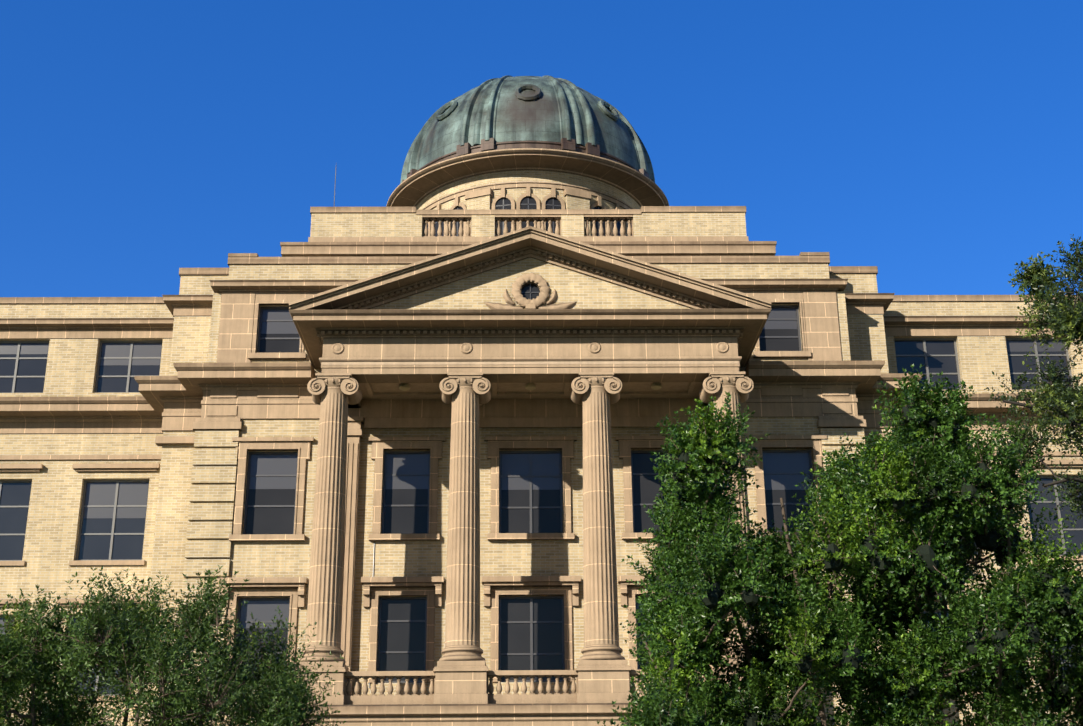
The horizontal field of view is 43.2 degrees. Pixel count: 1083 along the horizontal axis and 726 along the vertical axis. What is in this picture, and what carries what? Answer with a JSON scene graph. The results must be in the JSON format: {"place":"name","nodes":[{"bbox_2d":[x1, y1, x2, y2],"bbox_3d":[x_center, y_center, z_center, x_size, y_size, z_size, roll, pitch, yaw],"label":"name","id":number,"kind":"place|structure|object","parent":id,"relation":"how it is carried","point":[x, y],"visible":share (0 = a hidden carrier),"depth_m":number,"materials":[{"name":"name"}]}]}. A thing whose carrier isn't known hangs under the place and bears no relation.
{"place":"outdoors","nodes":[
{"label":"outdoors","id":0,"kind":"place"},
{"bbox_2d":[0,564,345,725],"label":"tree","id":1,"kind":"object","parent":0,"point":[170,652],"depth_m":10.24,"materials":[{"name":"green plant"}]},
{"bbox_2d":[0,168,1082,725],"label":"brick wall","id":2,"kind":"structure","parent":0,"point":[190,511],"depth_m":45.90,"materials":[{"name":"beige brick"}]},
{"bbox_2d":[235,197,818,682],"bbox_3d":[-0.486,2.759,55.214,19.040,21.990,24.180,0,-20,-1],"label":"building frame","id":3,"kind":"object","parent":2,"relation":"attached to","point":[529,475],"visible":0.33,"depth_m":45.61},
{"bbox_2d":[299,220,754,694],"bbox_3d":[-0.392,1.867,47.741,14.030,20.033,10.215,0,-20,-1],"label":"stone ornament","id":4,"kind":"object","parent":2,"relation":"on","point":[580,387],"visible":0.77,"depth_m":42.95,"materials":[{"name":"beige stone"}]},
{"bbox_2d":[386,148,668,209],"bbox_3d":[-0.649,-6.416,65.462,13.600,1.420,13.600,0,-20,-1],"label":"dome cornice","id":5,"kind":"object","parent":2,"relation":"on","point":[418,187],"visible":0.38,"depth_m":60.59,"materials":[{"name":"stone"}]},
{"bbox_2d":[400,75,654,183],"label":"dome","id":6,"kind":"structure","parent":5,"relation":"on","point":[527,108],"depth_m":62.01,"materials":[{"name":"teal metal"}]},
{"bbox_2d":[415,141,640,172],"bbox_3d":[-0.658,-7.561,65.883,12.180,0.480,12.180,0,-20,-1],"label":"base band","id":7,"kind":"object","parent":6,"relation":"on","point":[526,144],"visible":0.17,"depth_m":60.44,"materials":[{"name":"teal metal"}]},
{"bbox_2d":[402,138,653,181],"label":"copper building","id":8,"kind":"structure","parent":6,"relation":"attached to","point":[489,145],"depth_m":60.63,"materials":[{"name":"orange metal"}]},
{"bbox_2d":[416,170,640,229],"bbox_3d":[-0.631,-4.219,64.656,11.200,5.100,11.200,0,-20,-1],"label":"dome drum","id":9,"kind":"object","parent":2,"relation":"on","point":[515,194],"depth_m":60.55,"materials":[{"name":"stone"}]},
{"bbox_2d":[322,361,738,405],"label":"building ceiling","id":10,"kind":"structure","parent":2,"relation":"attached to","point":[628,390],"depth_m":45.39,"materials":[{"name":"beige stone"}]},
{"bbox_2d":[399,383,661,390],"bbox_3d":[-0.359,0.784,44.977,8.640,0.180,0.360,0,-20,-1],"label":"building lamp","id":11,"kind":"object","parent":10,"relation":"attached to","point":[528,386],"visible":1,"depth_m":44.87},
{"bbox_2d":[305,391,756,647],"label":"columns","id":12,"kind":"structure","parent":2,"relation":"attached to","point":[462,621],"depth_m":41.52,"materials":[{"name":"beige stone"}]},
{"bbox_2d":[0,308,1064,634],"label":"building blind","id":13,"kind":"object","parent":2,"relation":"attached to","point":[284,466],"visible":0.62,"depth_m":46.22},
{"bbox_2d":[0,206,1082,722],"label":"cornice","id":14,"kind":"structure","parent":2,"relation":"attached to","point":[182,400],"depth_m":46.28,"materials":[{"name":"beige stone"}]},
{"bbox_2d":[0,187,1082,704],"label":"trim","id":15,"kind":"structure","parent":2,"relation":"attached to","point":[352,465],"depth_m":45.64,"materials":[{"name":"beige stone"}]},
{"bbox_2d":[0,340,1082,693],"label":"building glass","id":16,"kind":"object","parent":2,"relation":"attached to","point":[940,360],"visible":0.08,"depth_m":49.54,"materials":[{"name":"black glass"}]},
{"bbox_2d":[0,338,1082,695],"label":"building frame","id":17,"kind":"object","parent":2,"relation":"attached to","point":[128,376],"visible":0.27,"depth_m":50.72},
{"bbox_2d":[0,0,1082,296],"label":"sky","id":18,"kind":"structure","parent":0,"point":[936,146],"materials":[{"name":"blue"}]},
{"bbox_2d":[596,364,1082,725],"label":"tree","id":19,"kind":"object","parent":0,"point":[942,469],"depth_m":10.24,"materials":[{"name":"green plant"}]},
{"bbox_2d":[984,234,1082,528],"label":"oak tree","id":20,"kind":"object","parent":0,"point":[1059,320],"depth_m":12.13,"materials":[{"name":"green plant"}]}
]}

